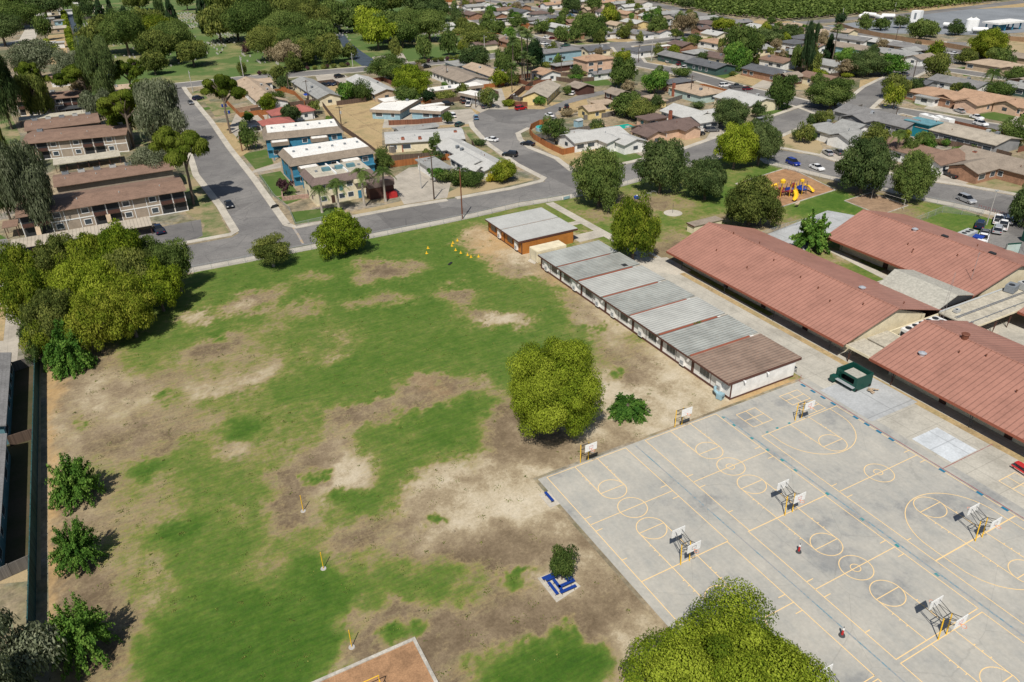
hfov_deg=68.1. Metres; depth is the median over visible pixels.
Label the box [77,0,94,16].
tree
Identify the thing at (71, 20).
path
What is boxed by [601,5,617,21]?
tree
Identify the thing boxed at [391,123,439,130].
shed
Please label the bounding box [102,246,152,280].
tree
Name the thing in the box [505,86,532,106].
fence
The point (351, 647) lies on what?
tether pole
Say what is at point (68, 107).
carport
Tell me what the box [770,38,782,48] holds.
tree
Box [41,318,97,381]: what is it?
spiky shrub
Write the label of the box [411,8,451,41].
tree
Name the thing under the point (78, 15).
tree
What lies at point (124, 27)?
tree
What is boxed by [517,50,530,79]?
palm tree
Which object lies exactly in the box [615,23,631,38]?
tree
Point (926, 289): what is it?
link building
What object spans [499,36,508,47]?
house
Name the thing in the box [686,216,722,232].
storage shed
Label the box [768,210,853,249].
concrete court
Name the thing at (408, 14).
tree
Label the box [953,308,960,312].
air unit
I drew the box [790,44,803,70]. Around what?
eucalyptus tree
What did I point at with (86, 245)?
tree
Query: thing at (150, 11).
tree
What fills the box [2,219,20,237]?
carport
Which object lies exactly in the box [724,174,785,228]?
tree
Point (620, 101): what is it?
tree
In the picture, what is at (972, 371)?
school hall
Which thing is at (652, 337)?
window
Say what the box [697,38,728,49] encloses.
house
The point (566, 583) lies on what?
bench
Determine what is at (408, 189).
driveway
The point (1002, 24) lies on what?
loading canopy
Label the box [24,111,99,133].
apartment block
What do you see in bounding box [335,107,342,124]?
utility pole
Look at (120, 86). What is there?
house
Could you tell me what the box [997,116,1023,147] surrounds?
tree
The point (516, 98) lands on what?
fence
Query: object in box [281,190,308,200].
garden wall
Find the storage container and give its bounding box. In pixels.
[529,240,566,262]
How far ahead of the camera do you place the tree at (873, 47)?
347.86 m
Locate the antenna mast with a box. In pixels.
[939,273,955,321]
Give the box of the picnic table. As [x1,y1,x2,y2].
[1011,461,1023,472]
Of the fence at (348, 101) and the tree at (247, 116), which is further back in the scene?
the fence at (348, 101)
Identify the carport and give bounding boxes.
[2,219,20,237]
[11,216,152,250]
[18,109,85,126]
[53,150,120,170]
[58,105,83,111]
[549,61,572,71]
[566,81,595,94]
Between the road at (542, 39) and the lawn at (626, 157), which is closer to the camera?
the lawn at (626, 157)
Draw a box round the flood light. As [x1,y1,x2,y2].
[986,190,998,224]
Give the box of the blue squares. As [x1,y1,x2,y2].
[800,384,1008,510]
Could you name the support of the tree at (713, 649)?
on the ground at (12, 596)
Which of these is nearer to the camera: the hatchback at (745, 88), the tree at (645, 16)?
the hatchback at (745, 88)
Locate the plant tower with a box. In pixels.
[910,10,923,22]
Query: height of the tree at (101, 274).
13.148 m
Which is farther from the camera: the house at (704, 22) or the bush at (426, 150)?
the house at (704, 22)
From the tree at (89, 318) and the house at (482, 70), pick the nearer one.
the tree at (89, 318)
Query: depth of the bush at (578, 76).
320.03 m
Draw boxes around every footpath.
[546,202,690,274]
[701,250,999,358]
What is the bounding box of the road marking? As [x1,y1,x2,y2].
[293,228,303,243]
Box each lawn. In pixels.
[0,111,19,146]
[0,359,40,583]
[64,0,500,94]
[131,124,153,150]
[166,152,191,199]
[186,175,228,238]
[192,91,209,101]
[205,102,234,116]
[244,149,273,168]
[259,171,296,196]
[276,193,300,203]
[290,207,344,223]
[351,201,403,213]
[382,45,490,61]
[431,178,532,200]
[462,127,486,147]
[478,147,499,156]
[520,65,545,70]
[556,39,613,44]
[584,80,613,85]
[613,151,642,162]
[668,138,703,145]
[717,72,737,78]
[755,104,791,116]
[782,134,822,153]
[795,84,809,90]
[904,98,925,107]
[968,179,1022,192]
[980,112,1015,120]
[1006,41,1023,52]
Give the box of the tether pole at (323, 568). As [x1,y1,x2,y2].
[320,552,326,570]
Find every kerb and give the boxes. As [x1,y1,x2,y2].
[312,637,437,681]
[735,167,835,205]
[844,192,908,211]
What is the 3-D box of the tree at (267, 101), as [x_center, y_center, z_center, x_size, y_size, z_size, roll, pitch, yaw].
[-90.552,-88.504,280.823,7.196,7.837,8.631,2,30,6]
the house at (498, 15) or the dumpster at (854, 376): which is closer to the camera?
the dumpster at (854, 376)
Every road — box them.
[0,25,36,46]
[170,25,773,87]
[174,88,811,270]
[471,19,575,46]
[473,90,604,180]
[485,0,576,18]
[609,42,834,114]
[651,0,1023,24]
[757,150,1015,214]
[822,26,962,50]
[847,41,966,107]
[875,107,1004,129]
[917,66,1006,79]
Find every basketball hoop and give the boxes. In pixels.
[580,441,596,462]
[671,526,700,564]
[674,407,692,426]
[777,479,805,515]
[795,400,814,420]
[818,664,839,681]
[929,595,968,639]
[967,503,1001,541]
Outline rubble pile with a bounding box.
[868,387,878,393]
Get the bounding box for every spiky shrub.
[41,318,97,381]
[606,392,651,425]
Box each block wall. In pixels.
[836,22,970,49]
[1008,36,1023,41]
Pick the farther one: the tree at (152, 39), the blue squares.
the tree at (152, 39)
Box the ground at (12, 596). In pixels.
[0,0,1023,681]
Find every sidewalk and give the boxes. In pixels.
[174,29,719,88]
[181,130,238,243]
[182,87,289,224]
[186,155,1022,272]
[284,199,447,228]
[455,121,546,198]
[468,20,573,44]
[515,127,572,170]
[575,99,812,169]
[606,42,835,113]
[780,147,1015,194]
[781,118,833,136]
[836,41,968,108]
[874,106,1018,126]
[950,68,1001,79]
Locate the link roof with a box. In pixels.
[867,330,899,347]
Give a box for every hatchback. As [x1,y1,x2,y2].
[251,125,260,130]
[454,121,464,126]
[481,104,490,108]
[742,86,752,90]
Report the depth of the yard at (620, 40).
417.82 m
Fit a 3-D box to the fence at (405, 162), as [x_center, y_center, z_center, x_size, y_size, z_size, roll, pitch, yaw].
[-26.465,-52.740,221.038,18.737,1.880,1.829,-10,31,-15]
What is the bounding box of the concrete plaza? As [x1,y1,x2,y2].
[629,252,1023,508]
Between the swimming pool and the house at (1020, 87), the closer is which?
the swimming pool
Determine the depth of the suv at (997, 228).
165.13 m
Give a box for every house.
[0,352,14,443]
[0,433,10,566]
[21,17,54,25]
[48,25,66,33]
[50,41,64,47]
[53,19,64,25]
[57,9,72,14]
[114,83,131,90]
[236,76,288,109]
[237,77,272,88]
[257,104,314,130]
[292,76,340,106]
[345,74,394,101]
[369,96,422,119]
[372,53,407,61]
[384,127,465,152]
[409,102,449,119]
[427,82,483,99]
[428,65,489,84]
[433,138,500,180]
[443,22,454,30]
[444,60,467,68]
[458,90,482,104]
[461,0,484,3]
[462,3,484,10]
[462,10,482,19]
[462,62,514,84]
[468,40,498,49]
[483,2,499,9]
[493,11,506,18]
[495,17,521,24]
[496,7,511,14]
[496,34,508,44]
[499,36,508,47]
[502,0,524,6]
[507,7,533,16]
[509,4,531,9]
[518,0,533,2]
[521,79,560,105]
[523,16,547,23]
[528,10,549,16]
[529,19,555,28]
[532,67,561,80]
[534,0,542,3]
[540,1,561,8]
[541,46,582,62]
[543,14,566,19]
[546,22,570,31]
[555,32,585,40]
[558,126,646,154]
[565,19,572,24]
[572,53,612,74]
[576,99,614,119]
[580,44,611,55]
[581,5,604,12]
[595,8,602,15]
[602,0,614,4]
[603,87,631,99]
[605,20,625,28]
[605,28,619,38]
[610,1,625,6]
[617,3,635,10]
[617,10,637,18]
[620,18,647,28]
[624,45,666,57]
[627,29,654,39]
[629,113,700,142]
[634,0,653,7]
[634,7,662,12]
[637,13,647,20]
[646,29,671,37]
[657,50,703,65]
[660,103,718,130]
[661,10,683,15]
[661,77,695,90]
[664,15,673,21]
[666,39,698,49]
[667,82,722,103]
[681,48,714,56]
[684,57,734,75]
[691,25,710,34]
[692,15,717,24]
[694,20,720,29]
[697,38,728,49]
[701,29,728,38]
[705,51,730,63]
[713,89,778,113]
[732,18,753,27]
[741,63,793,81]
[746,23,771,29]
[755,44,773,56]
[758,54,797,69]
[774,48,792,57]
[781,38,804,48]
[781,71,802,84]
[784,21,802,26]
[791,34,804,40]
[802,43,825,52]
[802,70,845,84]
[810,119,869,149]
[820,58,854,72]
[828,32,872,44]
[830,27,859,35]
[832,41,869,52]
[833,103,918,135]
[860,35,892,45]
[868,137,964,174]
[878,47,923,61]
[886,41,929,52]
[899,46,922,52]
[904,76,938,86]
[905,52,935,65]
[905,86,968,108]
[915,120,1020,151]
[927,74,991,91]
[946,145,1023,185]
[953,88,1023,115]
[965,59,1023,75]
[995,51,1023,63]
[1004,80,1023,96]
[1007,77,1023,82]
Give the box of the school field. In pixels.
[47,154,993,681]
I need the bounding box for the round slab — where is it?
[664,210,681,215]
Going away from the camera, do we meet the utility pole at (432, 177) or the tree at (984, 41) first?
the utility pole at (432, 177)
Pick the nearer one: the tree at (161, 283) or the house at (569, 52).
the tree at (161, 283)
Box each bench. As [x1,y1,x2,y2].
[544,491,553,501]
[545,574,558,580]
[547,581,558,595]
[552,578,562,590]
[558,579,572,586]
[559,584,576,594]
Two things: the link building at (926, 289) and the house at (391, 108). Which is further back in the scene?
the house at (391, 108)
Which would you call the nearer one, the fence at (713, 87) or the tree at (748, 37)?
the fence at (713, 87)
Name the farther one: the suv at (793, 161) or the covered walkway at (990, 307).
the suv at (793, 161)
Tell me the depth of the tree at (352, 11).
457.36 m
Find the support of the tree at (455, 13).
on the lawn at (213, 63)
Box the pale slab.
[912,427,975,462]
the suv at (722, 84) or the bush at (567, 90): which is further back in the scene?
the suv at (722, 84)
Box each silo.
[965,16,973,30]
[972,16,979,27]
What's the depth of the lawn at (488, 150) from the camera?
230.90 m
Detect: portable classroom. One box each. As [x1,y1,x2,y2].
[485,207,557,241]
[501,217,577,254]
[538,240,617,280]
[557,252,640,295]
[578,265,665,312]
[602,280,694,331]
[629,297,727,350]
[658,315,757,372]
[689,333,801,399]
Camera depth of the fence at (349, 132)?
251.54 m
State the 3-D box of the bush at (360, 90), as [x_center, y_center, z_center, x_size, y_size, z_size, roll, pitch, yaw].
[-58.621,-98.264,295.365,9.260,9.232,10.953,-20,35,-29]
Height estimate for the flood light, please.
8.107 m
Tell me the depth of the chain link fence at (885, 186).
195.56 m
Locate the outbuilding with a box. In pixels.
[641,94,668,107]
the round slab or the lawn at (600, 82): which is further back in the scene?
the lawn at (600, 82)
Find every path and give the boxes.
[67,14,108,74]
[337,32,348,41]
[341,41,373,65]
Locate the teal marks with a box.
[722,416,939,575]
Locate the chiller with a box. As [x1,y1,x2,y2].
[899,315,944,335]
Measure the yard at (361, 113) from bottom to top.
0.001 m
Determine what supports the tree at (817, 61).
on the ground at (12, 596)
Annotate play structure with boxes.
[771,179,814,200]
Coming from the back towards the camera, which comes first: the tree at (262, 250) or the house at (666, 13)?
the house at (666, 13)
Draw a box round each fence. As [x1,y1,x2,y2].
[0,555,27,580]
[7,428,31,445]
[11,356,33,370]
[26,351,39,626]
[193,195,556,271]
[226,101,268,116]
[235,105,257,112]
[244,85,285,96]
[250,95,364,110]
[257,109,271,119]
[259,173,320,223]
[281,87,304,104]
[317,79,365,105]
[322,102,375,150]
[373,77,391,84]
[388,117,441,124]
[390,139,474,160]
[390,153,449,167]
[421,99,432,103]
[429,88,498,102]
[482,83,503,88]
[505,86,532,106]
[510,76,593,100]
[510,95,522,100]
[517,73,551,84]
[529,119,574,154]
[534,29,553,35]
[535,126,589,144]
[559,72,573,75]
[583,94,682,119]
[626,89,649,98]
[699,84,727,90]
[764,158,984,213]
[796,66,846,76]
[935,139,981,147]
[954,121,1023,152]
[978,147,1011,155]
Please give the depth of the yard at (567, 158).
226.40 m
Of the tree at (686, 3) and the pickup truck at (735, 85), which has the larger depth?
the tree at (686, 3)
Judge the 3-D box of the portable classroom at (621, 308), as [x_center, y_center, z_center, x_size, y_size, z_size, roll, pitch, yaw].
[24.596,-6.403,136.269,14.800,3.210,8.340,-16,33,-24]
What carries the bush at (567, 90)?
on the ground at (12, 596)
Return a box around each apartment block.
[15,88,83,115]
[15,176,188,236]
[22,121,133,159]
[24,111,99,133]
[52,161,174,193]
[262,119,343,160]
[278,137,374,187]
[300,160,397,205]
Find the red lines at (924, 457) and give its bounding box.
[799,375,1023,518]
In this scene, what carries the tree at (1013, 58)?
on the ground at (12, 596)
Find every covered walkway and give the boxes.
[846,338,895,384]
[939,288,1023,331]
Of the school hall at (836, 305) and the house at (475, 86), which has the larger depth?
the house at (475, 86)
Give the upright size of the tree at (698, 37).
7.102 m
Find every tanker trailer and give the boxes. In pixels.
[864,12,876,17]
[875,14,883,19]
[881,13,894,19]
[943,22,952,27]
[972,27,988,32]
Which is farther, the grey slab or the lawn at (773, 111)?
the lawn at (773, 111)
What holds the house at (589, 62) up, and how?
on the ground at (12, 596)
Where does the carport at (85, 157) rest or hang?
on the ground at (12, 596)
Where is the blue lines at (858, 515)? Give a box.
[636,416,1023,681]
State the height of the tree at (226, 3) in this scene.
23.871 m
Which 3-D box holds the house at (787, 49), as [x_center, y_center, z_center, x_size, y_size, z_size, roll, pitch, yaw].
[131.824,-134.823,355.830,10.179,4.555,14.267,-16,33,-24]
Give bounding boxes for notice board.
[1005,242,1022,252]
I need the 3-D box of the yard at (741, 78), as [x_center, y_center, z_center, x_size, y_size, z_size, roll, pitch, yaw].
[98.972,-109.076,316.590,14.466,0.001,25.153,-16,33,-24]
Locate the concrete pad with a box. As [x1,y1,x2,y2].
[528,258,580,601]
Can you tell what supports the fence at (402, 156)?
on the ground at (12, 596)
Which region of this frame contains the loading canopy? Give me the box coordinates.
[982,19,1023,30]
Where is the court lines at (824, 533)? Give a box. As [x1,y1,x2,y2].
[547,390,1023,681]
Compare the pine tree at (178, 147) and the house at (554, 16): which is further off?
the house at (554, 16)
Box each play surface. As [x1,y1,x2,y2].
[322,641,433,681]
[745,169,833,205]
[847,193,906,211]
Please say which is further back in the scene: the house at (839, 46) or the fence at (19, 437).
the house at (839, 46)
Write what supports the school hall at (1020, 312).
on the concrete plaza
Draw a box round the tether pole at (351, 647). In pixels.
[348,630,354,649]
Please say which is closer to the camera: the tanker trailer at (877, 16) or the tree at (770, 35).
the tree at (770, 35)
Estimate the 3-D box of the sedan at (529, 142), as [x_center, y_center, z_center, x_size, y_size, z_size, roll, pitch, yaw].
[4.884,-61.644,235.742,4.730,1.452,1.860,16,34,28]
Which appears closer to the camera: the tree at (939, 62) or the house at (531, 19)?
the tree at (939, 62)
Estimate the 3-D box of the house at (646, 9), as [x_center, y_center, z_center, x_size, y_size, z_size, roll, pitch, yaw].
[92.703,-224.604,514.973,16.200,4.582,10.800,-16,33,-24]
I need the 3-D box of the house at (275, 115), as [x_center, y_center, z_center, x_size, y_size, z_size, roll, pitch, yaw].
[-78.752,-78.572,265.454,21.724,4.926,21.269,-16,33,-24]
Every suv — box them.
[192,95,203,100]
[334,73,344,77]
[442,100,453,104]
[459,98,465,103]
[502,150,517,156]
[514,104,526,110]
[704,126,719,131]
[719,82,730,86]
[785,156,800,165]
[956,192,976,203]
[973,118,988,126]
[974,219,985,228]
[992,223,1003,234]
[1004,214,1013,224]
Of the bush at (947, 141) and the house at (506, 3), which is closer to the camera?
the bush at (947, 141)
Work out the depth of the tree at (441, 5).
494.57 m
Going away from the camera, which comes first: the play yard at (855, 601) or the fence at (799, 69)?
the play yard at (855, 601)
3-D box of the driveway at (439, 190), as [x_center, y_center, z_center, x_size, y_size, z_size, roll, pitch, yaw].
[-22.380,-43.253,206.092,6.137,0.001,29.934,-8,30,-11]
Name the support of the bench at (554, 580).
on the concrete pad
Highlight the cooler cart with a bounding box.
[713,386,724,399]
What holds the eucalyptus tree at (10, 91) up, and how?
on the lawn at (8, 133)
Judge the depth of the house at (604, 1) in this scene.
558.58 m
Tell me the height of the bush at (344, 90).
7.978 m
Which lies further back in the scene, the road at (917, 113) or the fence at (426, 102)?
the fence at (426, 102)
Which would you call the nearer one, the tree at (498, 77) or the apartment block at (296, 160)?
the apartment block at (296, 160)
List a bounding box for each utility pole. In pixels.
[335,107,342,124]
[418,156,421,188]
[427,156,434,198]
[459,169,462,218]
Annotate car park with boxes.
[0,219,202,251]
[0,307,5,340]
[0,314,19,371]
[978,221,1023,254]
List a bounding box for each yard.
[1,366,33,580]
[48,34,66,64]
[216,123,253,156]
[322,99,468,154]
[328,86,337,92]
[473,85,544,113]
[535,139,595,167]
[538,378,1023,681]
[549,99,587,116]
[605,38,633,41]
[649,62,666,64]
[725,73,761,85]
[753,20,791,23]
[827,7,1023,34]
[859,77,879,87]
[899,3,1023,11]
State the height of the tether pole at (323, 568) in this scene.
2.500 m
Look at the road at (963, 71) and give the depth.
320.73 m
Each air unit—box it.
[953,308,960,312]
[958,228,977,236]
[1003,281,1019,293]
[1018,280,1023,290]
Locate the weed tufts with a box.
[51,227,696,681]
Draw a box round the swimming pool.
[602,123,634,129]
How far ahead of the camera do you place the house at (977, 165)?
197.07 m
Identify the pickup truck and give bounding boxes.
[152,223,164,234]
[465,100,470,106]
[728,83,742,87]
[942,170,958,177]
[979,232,989,241]
[992,214,1004,223]
[999,219,1009,230]
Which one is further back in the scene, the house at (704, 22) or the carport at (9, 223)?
the house at (704, 22)
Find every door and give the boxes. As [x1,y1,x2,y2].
[529,247,532,259]
[533,250,536,261]
[1003,433,1012,440]
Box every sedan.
[224,200,233,208]
[484,136,498,141]
[520,140,534,145]
[809,163,824,170]
[822,149,833,155]
[832,149,843,154]
[953,108,966,112]
[969,114,984,118]
[980,228,990,233]
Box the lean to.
[914,94,940,106]
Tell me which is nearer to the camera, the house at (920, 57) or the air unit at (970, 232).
the air unit at (970, 232)
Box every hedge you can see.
[16,318,41,366]
[60,9,75,51]
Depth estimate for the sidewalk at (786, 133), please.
241.67 m
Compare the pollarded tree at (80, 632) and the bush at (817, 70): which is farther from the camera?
the bush at (817, 70)
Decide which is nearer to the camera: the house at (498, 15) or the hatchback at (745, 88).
the hatchback at (745, 88)
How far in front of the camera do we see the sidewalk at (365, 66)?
354.77 m
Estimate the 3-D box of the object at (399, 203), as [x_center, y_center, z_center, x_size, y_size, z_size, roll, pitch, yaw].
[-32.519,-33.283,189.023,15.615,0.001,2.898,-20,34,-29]
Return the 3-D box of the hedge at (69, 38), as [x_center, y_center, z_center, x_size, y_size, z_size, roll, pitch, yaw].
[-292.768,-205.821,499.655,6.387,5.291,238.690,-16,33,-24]
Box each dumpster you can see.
[829,362,873,391]
[972,234,984,238]
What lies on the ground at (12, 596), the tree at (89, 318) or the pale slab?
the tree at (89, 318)
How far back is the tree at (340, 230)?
158.87 m
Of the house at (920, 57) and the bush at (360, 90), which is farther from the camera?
the house at (920, 57)
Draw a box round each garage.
[415,156,452,179]
[586,69,610,80]
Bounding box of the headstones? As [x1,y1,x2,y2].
[83,12,457,65]
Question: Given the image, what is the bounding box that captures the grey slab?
[821,378,916,420]
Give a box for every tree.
[0,0,46,28]
[0,13,24,45]
[0,55,23,129]
[0,128,8,148]
[0,138,54,228]
[0,196,14,219]
[0,240,42,285]
[0,263,53,327]
[0,606,67,681]
[0,668,23,681]
[2,38,59,76]
[13,61,50,113]
[13,71,55,118]
[17,286,73,340]
[22,0,66,17]
[30,13,52,37]
[31,232,76,277]
[43,38,59,48]
[44,452,106,515]
[44,589,122,681]
[45,258,94,300]
[46,515,108,578]
[48,49,76,74]
[51,63,95,89]
[51,231,103,269]
[58,291,124,352]
[62,0,71,8]
[68,78,92,93]
[70,257,128,299]
[71,2,86,26]
[72,24,86,39]
[73,34,116,95]
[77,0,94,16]
[77,87,108,124]
[85,14,110,45]
[90,218,142,269]
[94,0,104,15]
[96,7,145,55]
[96,88,137,146]
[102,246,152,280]
[104,272,156,339]
[105,0,112,12]
[105,109,137,130]
[111,58,145,87]
[120,0,151,8]
[125,144,166,167]
[129,78,149,89]
[129,255,184,311]
[130,77,189,143]
[131,7,163,17]
[133,28,178,57]
[136,234,162,256]
[139,49,169,74]
[141,13,178,31]
[147,125,209,204]
[148,17,195,60]
[152,0,165,15]
[152,236,194,291]
[165,0,177,19]
[175,0,194,10]
[175,39,209,66]
[194,3,231,42]
[195,0,207,33]
[200,74,248,133]
[204,0,213,5]
[211,0,254,7]
[219,0,272,35]
[224,5,245,40]
[236,62,246,74]
[236,119,259,149]
[241,40,250,52]
[241,111,253,122]
[243,25,283,60]
[246,231,291,266]
[256,8,308,28]
[257,92,277,109]
[262,38,301,62]
[266,0,300,12]
[268,64,288,82]
[272,24,318,46]
[275,75,291,88]
[276,178,293,195]
[280,104,301,121]
[282,0,332,26]
[284,51,303,71]
[293,36,316,64]
[302,17,339,55]
[307,100,320,113]
[309,184,329,212]
[310,207,371,260]
[313,32,342,64]
[315,0,349,31]
[324,178,349,210]
[338,7,360,30]
[341,42,357,59]
[343,0,388,10]
[349,167,372,206]
[352,4,384,34]
[359,15,398,49]
[364,53,407,80]
[370,166,396,201]
[372,10,397,42]
[373,146,394,168]
[382,0,404,11]
[388,36,402,57]
[390,19,419,47]
[391,6,425,41]
[391,63,432,91]
[393,86,420,100]
[402,0,427,10]
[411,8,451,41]
[412,0,451,14]
[414,62,423,71]
[415,34,431,59]
[417,85,427,96]
[420,88,435,100]
[426,168,443,182]
[438,28,457,55]
[441,111,454,123]
[447,0,463,24]
[452,21,487,36]
[454,82,470,92]
[455,17,468,26]
[456,42,466,50]
[457,44,490,64]
[458,29,499,42]
[458,38,468,49]
[462,0,469,4]
[477,87,493,107]
[478,12,496,31]
[484,8,495,18]
[485,4,496,11]
[486,88,498,107]
[487,19,505,33]
[488,67,507,86]
[489,159,518,182]
[494,47,511,71]
[502,26,515,37]
[505,68,519,85]
[505,335,605,438]
[506,9,513,16]
[506,14,521,26]
[506,61,519,84]
[507,35,518,60]
[507,35,526,65]
[511,1,521,8]
[513,26,528,79]
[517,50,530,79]
[518,28,534,79]
[520,17,528,24]
[522,37,545,69]
[525,56,537,80]
[533,18,549,33]
[534,95,547,105]
[539,114,569,142]
[544,41,557,48]
[547,7,554,14]
[548,543,578,579]
[552,55,562,62]
[553,25,568,41]
[554,15,565,24]
[558,7,570,16]
[560,0,581,12]
[566,19,583,42]
[569,63,582,73]
[569,146,625,211]
[571,12,596,34]
[582,0,601,9]
[582,15,607,41]
[588,118,605,129]
[591,122,603,128]
[592,28,604,44]
[594,47,602,54]
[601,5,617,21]
[608,91,640,117]
[609,55,638,86]
[609,191,661,259]
[611,47,630,61]
[615,11,622,21]
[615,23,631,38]
[618,576,838,681]
[621,79,634,90]
[622,97,659,118]
[625,0,634,3]
[626,19,633,27]
[631,137,690,193]
[636,31,643,42]
[640,70,669,93]
[642,11,654,20]
[646,13,668,31]
[647,9,654,21]
[650,93,664,108]
[652,42,663,56]
[654,8,660,14]
[655,65,669,75]
[668,28,683,39]
[668,44,679,51]
[671,11,699,36]
[673,10,685,19]
[678,0,694,10]
[680,154,727,199]
[687,32,700,43]
[697,51,708,58]
[711,16,722,20]
[711,18,735,30]
[711,96,751,126]
[713,121,759,168]
[716,46,725,52]
[717,37,726,47]
[722,22,766,56]
[723,41,753,71]
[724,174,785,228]
[746,112,784,165]
[751,100,766,116]
[752,54,760,63]
[755,27,784,43]
[759,21,771,29]
[765,74,795,108]
[767,16,777,23]
[767,47,775,54]
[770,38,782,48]
[771,25,783,34]
[777,49,787,57]
[779,32,791,40]
[781,24,803,35]
[789,207,831,254]
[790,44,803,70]
[791,74,800,84]
[795,121,816,142]
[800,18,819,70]
[802,43,822,71]
[803,76,856,108]
[806,113,819,124]
[811,109,834,122]
[815,29,829,44]
[823,33,835,59]
[831,23,844,59]
[834,47,856,60]
[834,59,857,72]
[834,135,899,193]
[835,12,846,22]
[850,48,893,75]
[855,13,873,29]
[859,121,891,142]
[868,44,879,51]
[872,17,891,29]
[875,37,889,46]
[876,52,912,74]
[880,72,912,96]
[883,81,906,108]
[890,129,910,148]
[890,149,941,202]
[892,129,911,139]
[893,14,910,27]
[900,137,920,149]
[906,17,937,38]
[911,77,924,88]
[914,132,937,147]
[915,130,937,144]
[922,52,952,76]
[924,40,947,54]
[929,23,940,36]
[947,18,966,34]
[949,82,962,90]
[952,48,978,64]
[962,82,975,89]
[967,27,1010,58]
[982,68,1004,81]
[985,45,1016,60]
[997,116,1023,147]
[1002,54,1017,62]
[1002,65,1023,80]
[1007,183,1023,226]
[1014,114,1023,126]
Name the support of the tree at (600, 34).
on the ground at (12, 596)
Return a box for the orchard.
[648,0,989,19]
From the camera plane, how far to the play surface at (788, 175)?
197.65 m
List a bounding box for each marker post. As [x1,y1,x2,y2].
[795,543,801,553]
[838,627,844,637]
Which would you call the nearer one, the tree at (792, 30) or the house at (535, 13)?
the tree at (792, 30)
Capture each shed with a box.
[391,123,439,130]
[574,118,582,126]
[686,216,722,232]
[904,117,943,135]
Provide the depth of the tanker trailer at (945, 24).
428.80 m
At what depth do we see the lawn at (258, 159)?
229.16 m
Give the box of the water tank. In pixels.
[386,145,395,152]
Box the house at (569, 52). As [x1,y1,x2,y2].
[541,46,582,62]
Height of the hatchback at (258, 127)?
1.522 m
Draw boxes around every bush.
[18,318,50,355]
[266,90,285,97]
[335,81,353,99]
[350,77,375,99]
[422,148,431,152]
[428,131,440,149]
[428,150,444,159]
[434,167,450,181]
[435,90,457,98]
[451,167,471,187]
[459,170,484,187]
[474,139,486,144]
[483,173,501,181]
[502,99,514,105]
[542,61,551,67]
[560,107,577,115]
[563,84,570,93]
[568,74,583,78]
[671,67,692,76]
[685,36,695,45]
[690,100,704,108]
[790,129,798,138]
[810,133,817,140]
[811,72,824,82]
[813,68,828,74]
[841,72,853,77]
[935,138,951,143]
[940,138,950,145]
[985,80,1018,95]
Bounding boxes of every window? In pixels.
[2,505,4,518]
[4,424,8,435]
[4,466,7,481]
[6,449,8,463]
[49,142,56,146]
[52,151,59,155]
[52,211,60,218]
[55,223,64,229]
[72,140,78,144]
[80,207,89,213]
[84,218,92,224]
[121,200,129,206]
[124,211,133,217]
[148,196,156,202]
[151,207,158,213]
[339,192,345,198]
[346,180,352,185]
[348,191,353,196]
[402,144,410,148]
[507,236,512,243]
[551,265,557,274]
[564,274,569,283]
[577,144,583,148]
[585,289,592,298]
[587,142,594,146]
[620,312,628,323]
[648,331,656,343]
[666,344,675,355]
[699,367,709,379]
[978,173,985,179]
[982,145,991,150]
[997,170,1003,176]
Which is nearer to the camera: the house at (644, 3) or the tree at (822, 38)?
the tree at (822, 38)
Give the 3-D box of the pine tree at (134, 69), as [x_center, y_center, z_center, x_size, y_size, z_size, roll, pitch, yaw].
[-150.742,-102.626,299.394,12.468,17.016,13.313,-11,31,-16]
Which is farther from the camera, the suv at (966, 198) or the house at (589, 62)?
the house at (589, 62)
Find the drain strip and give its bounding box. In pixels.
[646,253,1023,462]
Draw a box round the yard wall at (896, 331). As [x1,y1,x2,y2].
[890,313,940,335]
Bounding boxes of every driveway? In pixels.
[230,114,266,138]
[252,162,280,172]
[316,74,347,82]
[382,109,475,127]
[393,167,450,203]
[413,168,446,198]
[471,88,507,112]
[706,127,726,138]
[752,80,771,88]
[820,148,843,159]
[925,106,971,114]
[936,174,967,183]
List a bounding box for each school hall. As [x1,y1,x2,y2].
[666,222,940,354]
[827,209,1023,300]
[869,319,1023,446]
[1017,307,1023,315]
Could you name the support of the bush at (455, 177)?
on the lawn at (488, 185)
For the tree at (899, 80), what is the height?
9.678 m
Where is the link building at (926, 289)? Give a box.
[880,269,973,318]
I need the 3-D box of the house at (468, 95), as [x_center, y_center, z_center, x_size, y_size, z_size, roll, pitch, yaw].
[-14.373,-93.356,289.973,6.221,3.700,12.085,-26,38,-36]
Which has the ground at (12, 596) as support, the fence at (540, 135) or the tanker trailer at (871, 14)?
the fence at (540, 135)
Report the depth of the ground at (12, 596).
227.06 m
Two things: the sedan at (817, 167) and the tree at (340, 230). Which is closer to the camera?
the tree at (340, 230)
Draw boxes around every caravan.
[919,113,939,119]
[935,115,954,122]

